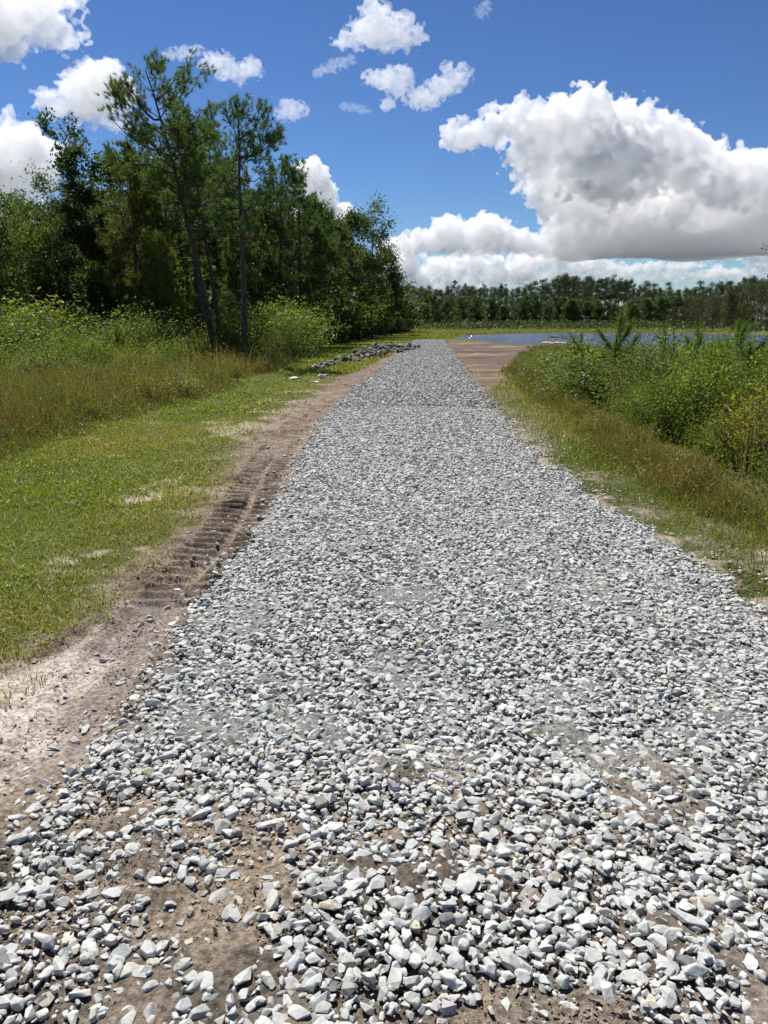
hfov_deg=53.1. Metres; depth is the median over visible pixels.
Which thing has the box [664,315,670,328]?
swamp tree
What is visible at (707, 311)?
swamp tree
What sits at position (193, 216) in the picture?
pine tree
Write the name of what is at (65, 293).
understorey shrub
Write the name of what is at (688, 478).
leafy weed
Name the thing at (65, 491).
lawn grass
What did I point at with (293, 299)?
understorey shrub
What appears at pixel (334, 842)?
gravel stones
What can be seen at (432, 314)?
broadleaf tree
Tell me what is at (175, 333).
leafy shrub
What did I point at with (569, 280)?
pine tree
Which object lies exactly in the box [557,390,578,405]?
leafy weed
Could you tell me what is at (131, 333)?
leafy shrub
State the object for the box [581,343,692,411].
gallberry shrub
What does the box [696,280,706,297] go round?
pine tree
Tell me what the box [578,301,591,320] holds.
broadleaf tree
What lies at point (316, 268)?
pine tree
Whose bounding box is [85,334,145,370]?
leafy shrub
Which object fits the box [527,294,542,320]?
broadleaf tree
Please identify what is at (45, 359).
leafy shrub
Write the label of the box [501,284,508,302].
pine tree
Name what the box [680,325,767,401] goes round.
gallberry shrub
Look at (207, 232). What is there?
pine tree
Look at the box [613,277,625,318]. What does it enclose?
pine tree
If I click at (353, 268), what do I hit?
broadleaf tree
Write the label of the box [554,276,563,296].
pine tree
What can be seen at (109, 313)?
leafy shrub
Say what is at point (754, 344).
wax myrtle shrub
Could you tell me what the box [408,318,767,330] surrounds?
field brush
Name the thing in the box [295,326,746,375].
meadow grass
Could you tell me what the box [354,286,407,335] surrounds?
understorey shrub
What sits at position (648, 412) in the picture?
gallberry shrub
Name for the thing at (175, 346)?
leafy shrub
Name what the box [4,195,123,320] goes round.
broadleaf tree
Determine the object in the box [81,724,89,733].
loose stone
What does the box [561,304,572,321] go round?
broadleaf tree
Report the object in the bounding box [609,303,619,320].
broadleaf tree
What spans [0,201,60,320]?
broadleaf tree
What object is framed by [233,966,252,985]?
loose stone
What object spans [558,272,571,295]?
pine tree
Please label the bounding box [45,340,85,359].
leafy shrub
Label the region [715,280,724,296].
pine tree
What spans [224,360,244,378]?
leafy weed
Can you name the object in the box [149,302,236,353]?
leafy shrub
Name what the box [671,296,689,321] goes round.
broadleaf tree
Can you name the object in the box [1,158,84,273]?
broadleaf tree
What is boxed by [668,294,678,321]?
broadleaf tree
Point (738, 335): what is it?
pine sapling
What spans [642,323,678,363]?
pine sapling
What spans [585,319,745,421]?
gallberry shrub
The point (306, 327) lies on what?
leafy shrub
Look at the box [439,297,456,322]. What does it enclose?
broadleaf tree
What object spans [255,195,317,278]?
broadleaf tree
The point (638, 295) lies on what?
pine tree
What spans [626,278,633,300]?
pine tree
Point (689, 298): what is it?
broadleaf tree
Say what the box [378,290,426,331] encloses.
understorey shrub
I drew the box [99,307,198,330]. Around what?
leafy shrub
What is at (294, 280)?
broadleaf tree
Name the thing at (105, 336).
leafy shrub
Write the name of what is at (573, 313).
broadleaf tree
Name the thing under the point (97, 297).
understorey shrub
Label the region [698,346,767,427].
gallberry shrub
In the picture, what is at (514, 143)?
sky
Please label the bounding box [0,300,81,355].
leafy shrub
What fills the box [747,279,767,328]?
swamp tree
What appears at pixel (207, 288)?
understorey shrub
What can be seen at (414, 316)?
understorey shrub
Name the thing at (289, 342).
leafy shrub
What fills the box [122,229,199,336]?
pine tree
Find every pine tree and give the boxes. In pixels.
[78,184,143,300]
[84,132,190,312]
[93,46,247,356]
[119,147,185,274]
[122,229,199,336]
[124,161,216,320]
[139,92,237,330]
[165,145,235,349]
[176,161,234,284]
[179,121,257,294]
[184,195,275,320]
[198,91,293,356]
[229,200,289,315]
[241,152,316,309]
[265,171,345,309]
[270,194,298,274]
[289,198,349,315]
[449,280,458,299]
[449,285,455,301]
[462,286,473,300]
[467,286,476,299]
[479,284,486,301]
[485,288,490,323]
[490,286,497,302]
[496,287,502,322]
[500,283,504,302]
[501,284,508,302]
[502,289,508,304]
[508,289,514,313]
[511,287,520,298]
[512,287,520,301]
[519,283,529,302]
[527,283,534,299]
[529,280,538,296]
[538,279,546,300]
[540,277,551,300]
[547,280,556,299]
[551,279,557,294]
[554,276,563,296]
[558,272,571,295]
[564,278,572,297]
[569,275,580,298]
[572,277,584,298]
[580,275,593,299]
[584,276,598,301]
[592,283,600,300]
[594,278,610,302]
[601,277,610,313]
[601,278,608,302]
[606,283,612,301]
[607,274,617,302]
[610,281,619,303]
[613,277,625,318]
[622,279,628,299]
[623,280,631,300]
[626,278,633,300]
[630,283,636,300]
[633,285,641,299]
[640,280,652,295]
[640,285,647,317]
[645,287,651,296]
[651,283,658,300]
[651,289,658,309]
[664,281,673,300]
[681,287,687,297]
[684,288,693,299]
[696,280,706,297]
[699,291,709,303]
[706,282,715,299]
[711,283,719,295]
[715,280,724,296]
[745,278,755,301]
[750,276,759,293]
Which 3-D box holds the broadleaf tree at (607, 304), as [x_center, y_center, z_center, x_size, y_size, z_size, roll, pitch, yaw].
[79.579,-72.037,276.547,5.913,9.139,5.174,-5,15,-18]
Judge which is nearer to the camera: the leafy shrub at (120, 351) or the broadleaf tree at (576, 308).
the leafy shrub at (120, 351)
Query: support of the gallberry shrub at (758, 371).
on the ground at (230, 958)
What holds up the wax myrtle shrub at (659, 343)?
on the ground at (230, 958)
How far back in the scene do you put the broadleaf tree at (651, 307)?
276.98 m
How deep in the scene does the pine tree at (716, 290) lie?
343.55 m
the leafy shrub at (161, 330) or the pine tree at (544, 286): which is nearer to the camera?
the leafy shrub at (161, 330)
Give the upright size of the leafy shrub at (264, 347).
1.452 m
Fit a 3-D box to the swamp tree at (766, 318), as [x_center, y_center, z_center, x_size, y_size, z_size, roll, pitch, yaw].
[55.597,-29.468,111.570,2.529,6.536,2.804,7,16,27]
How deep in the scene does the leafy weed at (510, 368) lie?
22.25 m
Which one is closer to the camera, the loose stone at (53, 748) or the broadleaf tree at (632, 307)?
the loose stone at (53, 748)
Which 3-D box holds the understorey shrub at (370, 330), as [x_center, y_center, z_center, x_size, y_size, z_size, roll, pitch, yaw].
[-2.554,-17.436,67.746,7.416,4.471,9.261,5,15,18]
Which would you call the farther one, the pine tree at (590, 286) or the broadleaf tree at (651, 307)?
the pine tree at (590, 286)
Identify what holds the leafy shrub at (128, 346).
on the ground at (230, 958)
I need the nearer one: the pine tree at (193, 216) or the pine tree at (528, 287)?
the pine tree at (193, 216)
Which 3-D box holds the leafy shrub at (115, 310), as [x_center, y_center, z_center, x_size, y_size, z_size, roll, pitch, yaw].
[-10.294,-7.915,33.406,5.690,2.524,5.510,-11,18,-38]
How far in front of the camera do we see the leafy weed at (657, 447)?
8.37 m
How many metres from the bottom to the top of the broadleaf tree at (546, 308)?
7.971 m
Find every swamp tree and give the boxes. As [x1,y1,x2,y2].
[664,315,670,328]
[667,308,676,327]
[672,312,679,327]
[676,304,689,328]
[683,308,690,327]
[685,300,698,327]
[690,295,707,326]
[700,297,717,327]
[705,292,722,329]
[711,291,726,328]
[713,286,737,328]
[719,282,745,329]
[722,292,737,329]
[732,289,748,324]
[739,282,756,324]
[739,289,751,327]
[743,281,767,324]
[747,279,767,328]
[749,278,767,330]
[758,290,767,330]
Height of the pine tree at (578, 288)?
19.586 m
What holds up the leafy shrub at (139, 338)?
on the ground at (230, 958)
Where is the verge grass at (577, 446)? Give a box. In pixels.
[477,368,767,611]
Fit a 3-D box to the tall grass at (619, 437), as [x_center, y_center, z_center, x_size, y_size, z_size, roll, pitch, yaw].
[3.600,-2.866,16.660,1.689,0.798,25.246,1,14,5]
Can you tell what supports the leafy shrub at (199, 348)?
on the ground at (230, 958)
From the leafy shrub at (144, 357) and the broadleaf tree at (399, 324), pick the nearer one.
the leafy shrub at (144, 357)
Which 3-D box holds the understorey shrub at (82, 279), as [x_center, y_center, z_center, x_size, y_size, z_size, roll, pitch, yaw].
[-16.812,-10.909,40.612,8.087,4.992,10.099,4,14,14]
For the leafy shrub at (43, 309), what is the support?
on the ground at (230, 958)
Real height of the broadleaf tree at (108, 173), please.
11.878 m
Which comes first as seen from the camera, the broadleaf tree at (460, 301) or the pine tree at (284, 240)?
the pine tree at (284, 240)
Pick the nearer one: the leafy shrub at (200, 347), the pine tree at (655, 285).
the leafy shrub at (200, 347)
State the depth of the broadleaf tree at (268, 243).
44.59 m
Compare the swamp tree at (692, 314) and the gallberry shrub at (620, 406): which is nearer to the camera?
the gallberry shrub at (620, 406)
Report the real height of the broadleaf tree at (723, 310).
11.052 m
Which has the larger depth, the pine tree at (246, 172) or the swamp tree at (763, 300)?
the swamp tree at (763, 300)
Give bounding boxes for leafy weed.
[0,419,16,441]
[68,400,111,418]
[127,369,176,400]
[149,362,202,383]
[159,366,208,397]
[203,366,228,381]
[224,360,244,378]
[250,362,269,373]
[261,353,279,370]
[502,364,522,374]
[510,357,526,367]
[512,352,530,364]
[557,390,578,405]
[576,407,635,434]
[630,441,666,462]
[633,421,664,443]
[654,448,748,494]
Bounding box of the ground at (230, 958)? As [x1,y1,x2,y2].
[0,320,767,1023]
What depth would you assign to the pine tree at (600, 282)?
322.42 m
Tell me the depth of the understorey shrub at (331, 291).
55.89 m
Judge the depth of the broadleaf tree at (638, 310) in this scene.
291.84 m
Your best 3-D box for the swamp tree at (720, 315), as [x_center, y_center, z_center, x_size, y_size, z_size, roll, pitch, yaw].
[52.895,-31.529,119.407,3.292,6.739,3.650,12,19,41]
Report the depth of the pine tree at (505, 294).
323.60 m
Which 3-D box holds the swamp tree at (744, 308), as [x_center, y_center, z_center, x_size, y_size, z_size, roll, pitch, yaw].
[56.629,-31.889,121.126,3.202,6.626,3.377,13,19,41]
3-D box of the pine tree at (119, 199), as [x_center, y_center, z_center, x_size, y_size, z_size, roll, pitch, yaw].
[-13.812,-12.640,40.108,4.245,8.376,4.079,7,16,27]
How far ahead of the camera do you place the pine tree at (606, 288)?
341.32 m
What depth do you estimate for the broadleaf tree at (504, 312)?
290.47 m
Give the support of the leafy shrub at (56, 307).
on the ground at (230, 958)
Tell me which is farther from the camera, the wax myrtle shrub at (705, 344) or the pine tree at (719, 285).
the pine tree at (719, 285)
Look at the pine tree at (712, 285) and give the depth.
315.13 m
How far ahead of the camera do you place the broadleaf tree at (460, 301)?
284.50 m
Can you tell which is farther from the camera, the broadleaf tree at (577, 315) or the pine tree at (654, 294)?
the pine tree at (654, 294)
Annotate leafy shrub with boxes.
[0,282,111,338]
[0,295,47,320]
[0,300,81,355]
[0,305,51,334]
[0,308,35,344]
[0,308,70,344]
[0,331,49,369]
[0,350,24,372]
[1,341,50,362]
[2,341,72,369]
[2,343,89,377]
[4,354,41,376]
[13,295,120,337]
[13,337,58,360]
[24,301,119,334]
[24,315,100,349]
[39,298,135,323]
[40,324,111,372]
[41,299,124,337]
[43,342,105,362]
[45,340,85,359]
[66,322,157,358]
[69,303,196,336]
[73,296,164,327]
[73,315,131,340]
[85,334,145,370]
[87,296,198,352]
[90,316,182,349]
[98,341,144,362]
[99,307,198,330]
[108,338,150,360]
[113,344,176,369]
[133,319,198,339]
[134,346,181,365]
[137,330,205,368]
[145,330,208,361]
[147,315,209,358]
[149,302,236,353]
[177,336,211,359]
[180,290,316,356]
[180,325,215,356]
[187,335,213,361]
[189,303,260,354]
[190,320,250,355]
[192,314,261,358]
[228,297,346,350]
[231,296,347,356]
[234,291,350,355]
[235,326,299,362]
[248,311,317,360]
[263,327,319,357]
[272,306,341,349]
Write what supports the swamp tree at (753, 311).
on the ground at (230, 958)
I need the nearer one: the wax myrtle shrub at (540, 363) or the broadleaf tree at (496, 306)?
the wax myrtle shrub at (540, 363)
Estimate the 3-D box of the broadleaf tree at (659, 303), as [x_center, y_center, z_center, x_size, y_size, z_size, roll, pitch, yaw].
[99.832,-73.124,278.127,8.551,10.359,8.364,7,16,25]
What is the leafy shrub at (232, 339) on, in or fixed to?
on the ground at (230, 958)
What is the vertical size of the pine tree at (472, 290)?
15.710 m
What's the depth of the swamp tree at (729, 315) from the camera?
109.46 m
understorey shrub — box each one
[0,253,135,320]
[0,261,95,307]
[1,259,112,314]
[31,274,130,320]
[93,292,157,325]
[114,253,238,324]
[174,267,236,309]
[191,288,253,321]
[220,271,327,318]
[260,278,329,324]
[267,278,350,332]
[285,275,341,324]
[292,276,364,326]
[327,281,384,340]
[341,284,386,337]
[343,291,399,338]
[346,294,383,338]
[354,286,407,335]
[369,307,394,335]
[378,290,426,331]
[378,312,395,334]
[387,286,430,332]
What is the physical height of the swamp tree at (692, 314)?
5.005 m
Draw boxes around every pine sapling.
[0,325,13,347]
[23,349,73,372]
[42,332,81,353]
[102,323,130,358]
[563,328,595,375]
[593,305,647,384]
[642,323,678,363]
[672,322,719,375]
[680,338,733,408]
[710,313,767,368]
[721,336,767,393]
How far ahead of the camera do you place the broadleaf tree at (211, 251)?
41.65 m
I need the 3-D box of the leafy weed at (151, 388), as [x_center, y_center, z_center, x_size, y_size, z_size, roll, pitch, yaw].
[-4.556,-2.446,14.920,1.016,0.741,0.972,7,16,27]
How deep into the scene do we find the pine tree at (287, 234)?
56.31 m
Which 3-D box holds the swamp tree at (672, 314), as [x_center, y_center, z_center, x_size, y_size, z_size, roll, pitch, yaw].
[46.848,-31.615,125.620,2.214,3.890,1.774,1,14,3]
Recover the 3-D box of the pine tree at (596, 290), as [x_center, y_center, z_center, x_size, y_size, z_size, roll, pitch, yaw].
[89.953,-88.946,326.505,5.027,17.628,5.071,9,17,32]
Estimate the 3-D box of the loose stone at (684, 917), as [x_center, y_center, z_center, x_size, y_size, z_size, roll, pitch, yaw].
[0.828,1.106,2.090,0.109,0.023,0.034,13,13,41]
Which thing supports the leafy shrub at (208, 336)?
on the ground at (230, 958)
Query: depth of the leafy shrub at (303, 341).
32.52 m
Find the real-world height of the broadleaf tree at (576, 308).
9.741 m
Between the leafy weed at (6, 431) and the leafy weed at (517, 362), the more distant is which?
the leafy weed at (517, 362)
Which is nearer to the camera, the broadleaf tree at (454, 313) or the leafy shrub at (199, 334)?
the leafy shrub at (199, 334)
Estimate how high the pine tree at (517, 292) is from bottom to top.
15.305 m
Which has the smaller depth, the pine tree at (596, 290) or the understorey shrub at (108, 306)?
the understorey shrub at (108, 306)
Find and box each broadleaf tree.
[0,185,59,287]
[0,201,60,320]
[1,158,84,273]
[1,219,26,271]
[2,217,52,272]
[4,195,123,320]
[27,107,127,311]
[36,194,84,272]
[57,166,149,280]
[65,147,193,275]
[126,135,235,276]
[169,203,240,290]
[200,203,297,300]
[207,166,277,268]
[221,187,305,294]
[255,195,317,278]
[284,197,363,327]
[326,203,400,313]
[333,241,369,299]
[353,241,390,304]
[355,190,401,336]
[371,246,411,335]
[376,275,422,333]
[417,288,436,323]
[425,286,450,322]
[429,300,440,322]
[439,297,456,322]
[446,297,454,321]
[448,302,459,321]
[452,302,468,321]
[453,293,473,322]
[467,296,484,322]
[467,304,476,321]
[478,303,487,320]
[481,306,494,322]
[483,298,497,321]
[486,296,499,322]
[495,299,508,321]
[500,305,508,320]
[502,305,511,321]
[506,300,515,321]
[508,298,521,319]
[511,300,529,321]
[515,301,529,321]
[517,293,536,321]
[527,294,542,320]
[532,300,549,320]
[539,304,552,321]
[543,299,553,318]
[546,296,564,321]
[550,294,562,316]
[555,296,568,322]
[560,298,577,320]
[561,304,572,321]
[562,298,580,322]
[574,298,590,322]
[574,306,580,322]
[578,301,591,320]
[584,296,598,319]
[590,299,607,319]
[591,306,605,321]
[594,302,605,321]
[598,300,612,322]
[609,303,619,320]
[623,300,640,320]
[626,302,636,322]
[635,306,640,321]
[638,297,658,320]
[639,301,652,320]
[651,295,670,321]
[660,298,673,322]
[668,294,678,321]
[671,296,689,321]
[680,293,698,321]
[712,296,736,319]
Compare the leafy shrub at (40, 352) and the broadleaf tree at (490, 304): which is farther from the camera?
the broadleaf tree at (490, 304)
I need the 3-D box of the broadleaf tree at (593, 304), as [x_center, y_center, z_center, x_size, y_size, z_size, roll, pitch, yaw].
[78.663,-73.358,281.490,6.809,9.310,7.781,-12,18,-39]
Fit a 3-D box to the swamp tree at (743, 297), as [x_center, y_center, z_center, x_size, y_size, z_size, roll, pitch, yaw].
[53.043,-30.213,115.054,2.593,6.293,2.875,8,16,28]
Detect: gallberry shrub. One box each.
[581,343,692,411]
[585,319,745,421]
[597,374,668,426]
[605,328,766,448]
[607,306,757,383]
[612,360,729,442]
[669,402,749,464]
[672,343,761,425]
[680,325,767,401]
[686,379,767,474]
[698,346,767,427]
[709,376,767,462]
[720,338,767,440]
[727,393,767,445]
[731,438,767,500]
[739,423,767,520]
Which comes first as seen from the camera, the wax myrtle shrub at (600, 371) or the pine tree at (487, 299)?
the wax myrtle shrub at (600, 371)
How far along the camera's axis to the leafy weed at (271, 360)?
25.05 m
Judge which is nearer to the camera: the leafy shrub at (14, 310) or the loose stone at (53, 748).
the loose stone at (53, 748)
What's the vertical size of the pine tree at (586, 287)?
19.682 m
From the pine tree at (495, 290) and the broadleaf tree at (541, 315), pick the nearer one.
the broadleaf tree at (541, 315)
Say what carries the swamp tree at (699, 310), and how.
on the ground at (230, 958)
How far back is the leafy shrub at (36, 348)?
23.41 m
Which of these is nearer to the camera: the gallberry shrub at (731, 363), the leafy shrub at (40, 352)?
the gallberry shrub at (731, 363)
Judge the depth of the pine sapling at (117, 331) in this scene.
25.32 m
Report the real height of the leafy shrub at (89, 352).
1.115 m
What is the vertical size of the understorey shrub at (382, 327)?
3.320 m
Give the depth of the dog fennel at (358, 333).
60.30 m
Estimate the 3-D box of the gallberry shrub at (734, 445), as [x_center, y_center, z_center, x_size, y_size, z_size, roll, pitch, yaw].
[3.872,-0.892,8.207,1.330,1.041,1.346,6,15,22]
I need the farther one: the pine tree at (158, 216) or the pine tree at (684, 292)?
the pine tree at (684, 292)
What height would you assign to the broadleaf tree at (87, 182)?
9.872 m
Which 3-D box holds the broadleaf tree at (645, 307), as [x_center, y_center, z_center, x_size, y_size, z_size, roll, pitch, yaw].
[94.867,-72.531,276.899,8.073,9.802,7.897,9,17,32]
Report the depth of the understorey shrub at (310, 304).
47.81 m
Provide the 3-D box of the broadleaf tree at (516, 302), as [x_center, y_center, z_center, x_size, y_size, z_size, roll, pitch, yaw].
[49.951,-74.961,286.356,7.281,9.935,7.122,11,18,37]
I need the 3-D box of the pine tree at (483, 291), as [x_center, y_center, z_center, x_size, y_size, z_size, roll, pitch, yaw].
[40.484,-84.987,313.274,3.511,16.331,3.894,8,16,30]
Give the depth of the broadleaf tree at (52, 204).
47.94 m
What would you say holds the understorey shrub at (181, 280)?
on the ground at (230, 958)
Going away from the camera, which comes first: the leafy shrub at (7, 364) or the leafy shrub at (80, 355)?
the leafy shrub at (7, 364)
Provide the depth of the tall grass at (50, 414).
14.08 m
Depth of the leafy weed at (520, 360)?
25.30 m
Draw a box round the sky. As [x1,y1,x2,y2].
[0,0,767,319]
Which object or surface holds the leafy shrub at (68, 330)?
on the ground at (230, 958)
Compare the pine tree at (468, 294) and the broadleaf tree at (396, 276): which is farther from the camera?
the pine tree at (468, 294)
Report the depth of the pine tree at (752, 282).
312.87 m
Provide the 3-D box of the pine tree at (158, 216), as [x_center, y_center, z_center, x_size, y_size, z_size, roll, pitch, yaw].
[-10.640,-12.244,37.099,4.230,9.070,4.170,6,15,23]
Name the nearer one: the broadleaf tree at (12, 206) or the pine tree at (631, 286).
the broadleaf tree at (12, 206)
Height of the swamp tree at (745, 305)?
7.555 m
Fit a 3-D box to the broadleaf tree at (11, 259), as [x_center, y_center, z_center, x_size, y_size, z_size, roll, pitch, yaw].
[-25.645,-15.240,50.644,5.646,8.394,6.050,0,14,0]
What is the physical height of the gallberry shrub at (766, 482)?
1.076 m
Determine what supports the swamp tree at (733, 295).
on the ground at (230, 958)
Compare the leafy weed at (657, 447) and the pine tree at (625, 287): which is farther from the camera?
the pine tree at (625, 287)
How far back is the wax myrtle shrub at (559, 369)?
17.66 m
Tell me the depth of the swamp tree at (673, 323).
124.82 m
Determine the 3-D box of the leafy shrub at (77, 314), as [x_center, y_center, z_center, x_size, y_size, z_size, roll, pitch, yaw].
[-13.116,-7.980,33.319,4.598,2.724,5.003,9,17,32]
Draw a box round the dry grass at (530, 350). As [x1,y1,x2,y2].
[510,343,765,373]
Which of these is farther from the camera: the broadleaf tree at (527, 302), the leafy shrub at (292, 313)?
the broadleaf tree at (527, 302)
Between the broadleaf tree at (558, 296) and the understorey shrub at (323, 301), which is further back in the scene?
the broadleaf tree at (558, 296)
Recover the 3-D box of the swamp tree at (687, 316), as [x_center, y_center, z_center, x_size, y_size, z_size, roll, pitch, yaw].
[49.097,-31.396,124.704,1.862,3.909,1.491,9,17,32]
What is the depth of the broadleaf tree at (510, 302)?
299.73 m
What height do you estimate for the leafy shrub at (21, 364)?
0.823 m
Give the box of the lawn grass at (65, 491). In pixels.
[0,357,379,706]
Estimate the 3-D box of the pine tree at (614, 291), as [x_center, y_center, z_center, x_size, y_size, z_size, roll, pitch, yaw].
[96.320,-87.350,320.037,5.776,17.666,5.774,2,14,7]
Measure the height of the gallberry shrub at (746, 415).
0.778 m
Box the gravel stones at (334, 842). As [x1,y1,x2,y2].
[0,558,767,1023]
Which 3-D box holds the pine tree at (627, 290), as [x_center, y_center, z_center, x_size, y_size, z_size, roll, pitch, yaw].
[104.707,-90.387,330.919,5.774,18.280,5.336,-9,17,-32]
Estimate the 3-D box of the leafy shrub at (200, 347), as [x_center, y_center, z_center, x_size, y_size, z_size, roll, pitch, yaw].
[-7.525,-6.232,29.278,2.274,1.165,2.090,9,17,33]
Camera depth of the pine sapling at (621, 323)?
14.11 m
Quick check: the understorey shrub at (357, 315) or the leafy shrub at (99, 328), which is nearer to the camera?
the leafy shrub at (99, 328)
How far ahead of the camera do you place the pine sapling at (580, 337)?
16.61 m
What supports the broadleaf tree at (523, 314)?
on the ground at (230, 958)
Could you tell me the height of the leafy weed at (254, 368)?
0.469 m
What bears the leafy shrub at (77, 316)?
on the ground at (230, 958)
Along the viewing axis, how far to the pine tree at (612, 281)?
317.47 m
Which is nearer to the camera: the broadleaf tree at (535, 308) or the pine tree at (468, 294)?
the broadleaf tree at (535, 308)
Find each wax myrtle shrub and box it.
[507,322,663,406]
[509,345,571,371]
[511,347,569,384]
[515,336,686,398]
[517,344,601,386]
[525,354,592,380]
[533,361,666,404]
[534,346,602,364]
[553,334,685,409]
[624,335,703,355]
[646,328,766,358]
[671,327,767,370]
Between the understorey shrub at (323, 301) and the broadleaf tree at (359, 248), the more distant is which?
the broadleaf tree at (359, 248)
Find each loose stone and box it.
[47,746,59,749]
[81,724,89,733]
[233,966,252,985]
[668,907,707,928]
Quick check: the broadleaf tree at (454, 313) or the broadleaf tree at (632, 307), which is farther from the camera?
the broadleaf tree at (454, 313)
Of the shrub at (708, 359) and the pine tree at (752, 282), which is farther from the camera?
the pine tree at (752, 282)
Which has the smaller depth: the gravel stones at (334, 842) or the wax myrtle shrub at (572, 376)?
the gravel stones at (334, 842)
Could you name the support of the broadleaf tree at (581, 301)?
on the ground at (230, 958)
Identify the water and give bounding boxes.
[457,333,767,346]
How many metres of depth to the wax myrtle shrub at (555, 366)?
19.22 m
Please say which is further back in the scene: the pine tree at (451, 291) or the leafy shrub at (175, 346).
the pine tree at (451, 291)
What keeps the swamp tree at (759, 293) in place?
on the ground at (230, 958)
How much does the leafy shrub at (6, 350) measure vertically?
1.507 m
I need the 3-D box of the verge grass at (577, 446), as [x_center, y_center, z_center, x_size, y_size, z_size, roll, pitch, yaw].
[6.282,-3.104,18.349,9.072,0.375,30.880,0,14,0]
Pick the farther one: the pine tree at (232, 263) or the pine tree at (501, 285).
the pine tree at (501, 285)
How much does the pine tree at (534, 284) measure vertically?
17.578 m
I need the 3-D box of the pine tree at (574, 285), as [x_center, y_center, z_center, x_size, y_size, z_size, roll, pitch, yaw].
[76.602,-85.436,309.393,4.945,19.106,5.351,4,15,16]
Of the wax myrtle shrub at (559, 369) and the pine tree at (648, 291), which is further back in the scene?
the pine tree at (648, 291)
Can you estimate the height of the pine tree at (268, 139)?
9.240 m
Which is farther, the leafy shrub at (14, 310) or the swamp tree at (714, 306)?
the swamp tree at (714, 306)
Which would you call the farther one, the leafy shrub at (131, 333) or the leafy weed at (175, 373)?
the leafy shrub at (131, 333)
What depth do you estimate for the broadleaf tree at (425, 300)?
197.30 m
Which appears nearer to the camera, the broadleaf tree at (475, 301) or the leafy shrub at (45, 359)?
the leafy shrub at (45, 359)
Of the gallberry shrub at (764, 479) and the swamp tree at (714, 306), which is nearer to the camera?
the gallberry shrub at (764, 479)
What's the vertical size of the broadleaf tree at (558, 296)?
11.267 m
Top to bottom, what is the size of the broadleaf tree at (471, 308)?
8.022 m
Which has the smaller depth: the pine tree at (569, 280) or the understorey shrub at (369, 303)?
the understorey shrub at (369, 303)
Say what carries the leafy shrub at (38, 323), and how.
on the ground at (230, 958)
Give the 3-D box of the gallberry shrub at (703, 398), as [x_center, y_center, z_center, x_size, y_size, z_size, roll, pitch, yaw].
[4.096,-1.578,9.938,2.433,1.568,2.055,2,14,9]
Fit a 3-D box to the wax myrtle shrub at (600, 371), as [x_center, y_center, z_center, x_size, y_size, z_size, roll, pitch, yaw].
[4.547,-2.502,13.880,3.028,1.388,3.046,4,14,14]
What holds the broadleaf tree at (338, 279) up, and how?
on the ground at (230, 958)
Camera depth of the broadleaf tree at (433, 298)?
193.24 m
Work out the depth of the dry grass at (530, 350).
37.95 m
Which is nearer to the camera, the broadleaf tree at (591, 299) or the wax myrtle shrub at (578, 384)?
the wax myrtle shrub at (578, 384)
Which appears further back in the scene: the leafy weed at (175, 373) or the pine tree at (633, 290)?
the pine tree at (633, 290)
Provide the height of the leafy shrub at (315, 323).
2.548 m
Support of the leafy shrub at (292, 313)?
on the ground at (230, 958)
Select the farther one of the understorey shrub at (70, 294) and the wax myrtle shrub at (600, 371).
the understorey shrub at (70, 294)
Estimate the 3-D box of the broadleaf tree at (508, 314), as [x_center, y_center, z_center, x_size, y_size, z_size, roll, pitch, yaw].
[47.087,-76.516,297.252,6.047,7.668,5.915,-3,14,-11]
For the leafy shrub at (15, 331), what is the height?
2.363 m
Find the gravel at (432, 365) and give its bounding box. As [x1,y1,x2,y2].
[0,339,767,1023]
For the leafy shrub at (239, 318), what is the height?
2.954 m
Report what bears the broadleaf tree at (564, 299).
on the ground at (230, 958)
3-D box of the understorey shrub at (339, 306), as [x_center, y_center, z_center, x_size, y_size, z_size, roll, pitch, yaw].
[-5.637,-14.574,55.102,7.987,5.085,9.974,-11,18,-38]
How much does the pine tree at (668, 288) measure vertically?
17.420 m
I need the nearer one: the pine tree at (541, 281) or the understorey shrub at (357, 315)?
the understorey shrub at (357, 315)
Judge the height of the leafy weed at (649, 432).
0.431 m
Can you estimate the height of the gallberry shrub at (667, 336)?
1.876 m
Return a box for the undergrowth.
[1,347,767,494]
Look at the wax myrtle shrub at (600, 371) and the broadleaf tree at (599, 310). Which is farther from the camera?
the broadleaf tree at (599, 310)
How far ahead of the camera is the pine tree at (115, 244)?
34.65 m
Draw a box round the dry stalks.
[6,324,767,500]
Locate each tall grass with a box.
[0,328,304,462]
[495,355,767,575]
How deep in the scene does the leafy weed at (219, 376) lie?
19.64 m
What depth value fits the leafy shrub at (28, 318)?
30.07 m

